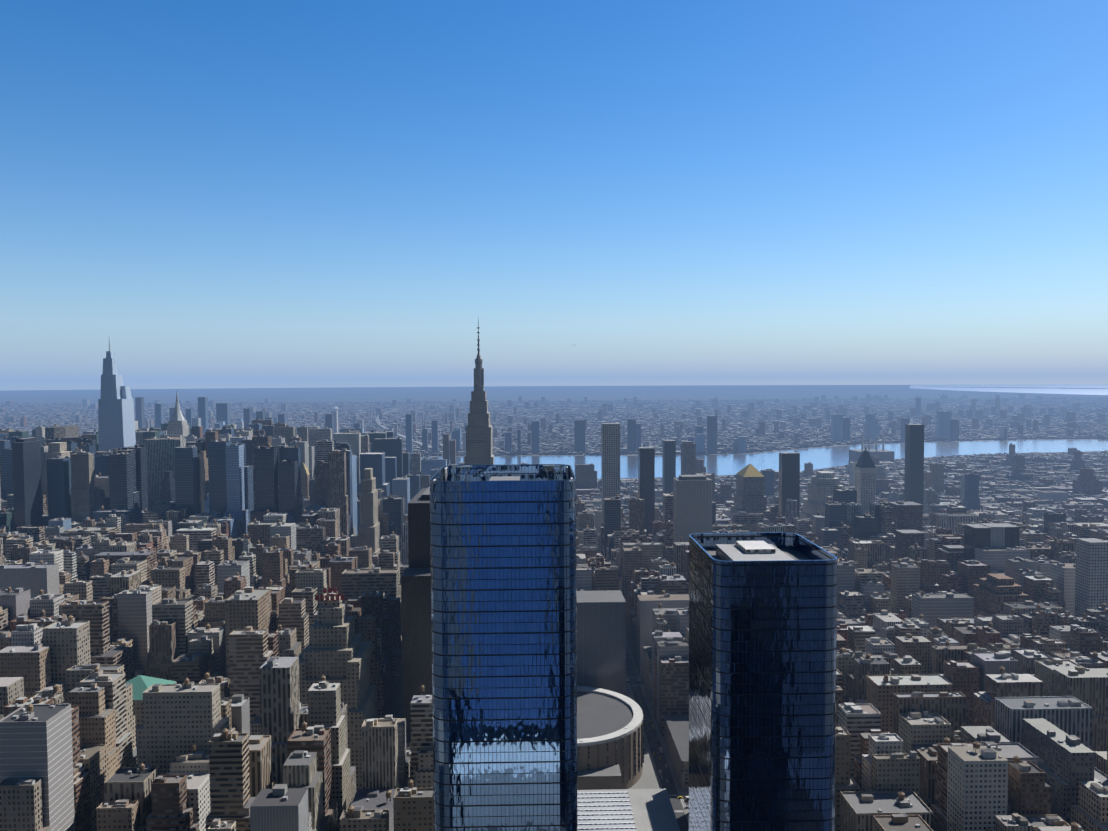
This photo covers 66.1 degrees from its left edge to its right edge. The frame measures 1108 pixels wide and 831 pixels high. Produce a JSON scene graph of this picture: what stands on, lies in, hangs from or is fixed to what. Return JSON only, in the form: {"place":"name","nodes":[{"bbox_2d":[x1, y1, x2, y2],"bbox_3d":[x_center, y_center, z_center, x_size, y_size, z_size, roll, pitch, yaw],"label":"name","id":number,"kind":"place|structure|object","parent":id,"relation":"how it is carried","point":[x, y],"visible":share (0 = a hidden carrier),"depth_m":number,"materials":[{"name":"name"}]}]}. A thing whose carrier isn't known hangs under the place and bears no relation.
{"place":"outdoors","nodes":[
{"label":"outdoors","id":0,"kind":"place"},
{"bbox_2d":[0,385,1107,830],"bbox_3d":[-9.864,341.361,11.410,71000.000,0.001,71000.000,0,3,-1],"label":"ground","id":1,"kind":"structure","parent":0,"point":[516,393],"depth_m":17046.68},
{"bbox_2d":[430,464,577,830],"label":"glass tower","id":2,"kind":"structure","parent":1,"relation":"on","point":[504,629],"depth_m":318.91,"materials":[{"name":"blue glass"}]},
{"bbox_2d":[0,394,1107,456],"bbox_3d":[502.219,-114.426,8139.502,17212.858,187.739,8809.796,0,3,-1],"label":"distant city buildings","id":3,"kind":"structure","parent":1,"relation":"on","point":[780,427],"depth_m":6664.49,"materials":[{"name":"grey concrete"}]},
{"bbox_2d":[0,418,1107,830],"bbox_3d":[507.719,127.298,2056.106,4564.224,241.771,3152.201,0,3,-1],"label":"city blocks","id":4,"kind":"structure","parent":1,"relation":"on","point":[72,756],"depth_m":822.17,"materials":[{"name":"grey concrete"}]},
{"bbox_2d":[12,321,1107,830],"bbox_3d":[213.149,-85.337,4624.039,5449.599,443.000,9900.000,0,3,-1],"label":"buildings","id":5,"kind":"structure","parent":1,"relation":"on","point":[336,649],"depth_m":1174.40,"materials":[{"name":"grey concrete"}]},
{"bbox_2d":[0,433,1107,830],"bbox_3d":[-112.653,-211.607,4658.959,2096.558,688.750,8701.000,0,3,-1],"label":"roofs","id":6,"kind":"object","parent":5,"relation":"on","point":[600,715],"visible":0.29,"depth_m":710.70,"materials":[{"name":"grey concrete"}]},
{"bbox_2d":[431,465,573,510],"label":"crown trusses","id":7,"kind":"object","parent":6,"relation":"on","point":[545,466],"visible":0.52,"depth_m":371.71,"materials":[{"name":"grey metal"}]},
{"bbox_2d":[397,469,829,823],"bbox_3d":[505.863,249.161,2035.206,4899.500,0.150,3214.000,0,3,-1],"label":"pavements","id":8,"kind":"structure","parent":1,"relation":"on","point":[649,779],"depth_m":753.75,"materials":[{"name":"grey concrete"}]},
{"bbox_2d":[626,674,685,811],"bbox_3d":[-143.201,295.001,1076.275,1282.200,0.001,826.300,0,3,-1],"label":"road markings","id":9,"kind":"object","parent":1,"relation":"on","point":[648,725],"depth_m":696.16,"materials":[{"name":"white paint"}]},
{"bbox_2d":[626,648,688,807],"bbox_3d":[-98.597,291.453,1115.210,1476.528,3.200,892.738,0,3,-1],"label":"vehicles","id":10,"kind":"object","parent":1,"relation":"on","point":[658,743],"visible":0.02,"depth_m":807.25,"materials":[{"name":"black metal"}]},
{"bbox_2d":[689,532,837,830],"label":"glass tower","id":11,"kind":"structure","parent":1,"relation":"on","point":[762,686],"depth_m":322.58,"materials":[{"name":"blue glass"}]},
{"bbox_2d":[0,0,1107,390],"label":"sky","id":12,"kind":"structure","parent":0,"point":[216,193],"materials":[{"name":"blue"}]},
{"bbox_2d":[410,440,1107,478],"bbox_3d":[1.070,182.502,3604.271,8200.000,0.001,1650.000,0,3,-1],"label":"river","id":13,"kind":"structure","parent":0,"point":[733,464],"depth_m":3666.07,"materials":[{"name":"blue liquid"}]},
{"bbox_2d":[910,384,1107,394],"bbox_3d":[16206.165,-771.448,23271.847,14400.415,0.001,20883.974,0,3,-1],"label":"bay water","id":14,"kind":"structure","parent":0,"point":[1051,389],"depth_m":22324.88,"materials":[{"name":"blue liquid"}]},
{"bbox_2d":[967,387,1107,388],"bbox_3d":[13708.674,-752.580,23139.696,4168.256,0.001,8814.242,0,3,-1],"label":"distant land","id":15,"kind":"structure","parent":0,"point":[1029,387],"depth_m":24064.83,"materials":[{"name":"grey"}]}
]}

